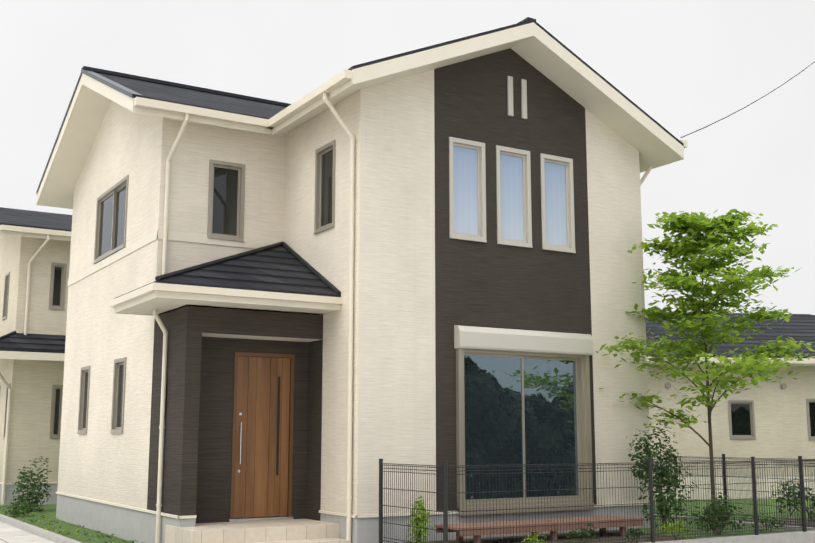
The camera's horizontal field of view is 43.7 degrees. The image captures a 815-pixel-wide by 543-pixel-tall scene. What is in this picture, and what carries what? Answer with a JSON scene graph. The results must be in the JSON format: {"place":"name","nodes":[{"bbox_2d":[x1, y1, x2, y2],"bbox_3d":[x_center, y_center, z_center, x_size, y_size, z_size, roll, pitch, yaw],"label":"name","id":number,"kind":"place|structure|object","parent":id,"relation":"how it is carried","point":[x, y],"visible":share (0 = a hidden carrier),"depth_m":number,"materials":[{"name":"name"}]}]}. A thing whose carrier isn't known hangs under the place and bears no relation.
{"place":"outdoors","nodes":[
{"label":"outdoors","id":0,"kind":"place"},
{"bbox_2d":[0,499,814,542],"bbox_3d":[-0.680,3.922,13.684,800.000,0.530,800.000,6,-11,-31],"label":"ground","id":1,"kind":"structure","parent":0,"point":[15,530],"depth_m":16.09,"materials":[{"name":"green plant"}]},
{"bbox_2d":[0,207,71,505],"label":"house","id":2,"kind":"structure","parent":1,"relation":"on","point":[35,247],"depth_m":24.36,"materials":[{"name":"beige"}]},
{"bbox_2d":[165,519,349,542],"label":"porch steps","id":3,"kind":"structure","parent":1,"relation":"on","point":[294,531],"depth_m":13.72,"materials":[{"name":"tile"}]},
{"bbox_2d":[36,17,686,542],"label":"house","id":4,"kind":"structure","parent":1,"relation":"on","point":[320,301],"depth_m":15.58,"materials":[{"name":"beige"}]},
{"bbox_2d":[680,61,814,137],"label":"cable","id":5,"kind":"object","parent":4,"relation":"attached to","point":[746,106],"visible":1,"depth_m":19.15,"materials":[{"name":"grey plastic"}]},
{"bbox_2d":[0,420,814,542],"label":"shrubs","id":6,"kind":"object","parent":1,"relation":"on","point":[22,499],"visible":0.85,"depth_m":15.74,"materials":[{"name":"green plant"}]},
{"bbox_2d":[435,515,643,542],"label":"wooden deck","id":7,"kind":"structure","parent":1,"relation":"on","point":[541,528],"depth_m":14.33,"materials":[{"name":"brown wood"}]},
{"bbox_2d":[379,454,814,542],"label":"fence","id":8,"kind":"object","parent":1,"relation":"on","point":[753,482],"visible":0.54,"depth_m":13.61,"materials":[{"name":"black metal"}]},
{"bbox_2d":[595,209,814,530],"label":"young tree","id":9,"kind":"object","parent":1,"relation":"on","point":[693,225],"visible":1,"depth_m":16.02,"materials":[{"name":"green plant"}]},
{"bbox_2d":[645,312,814,499],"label":"house","id":10,"kind":"structure","parent":1,"relation":"on","point":[764,419],"depth_m":27.59,"materials":[{"name":"beige"}]},
{"bbox_2d":[0,0,814,316],"label":"sky","id":11,"kind":"structure","parent":0,"point":[690,65],"materials":[{"name":"white"}]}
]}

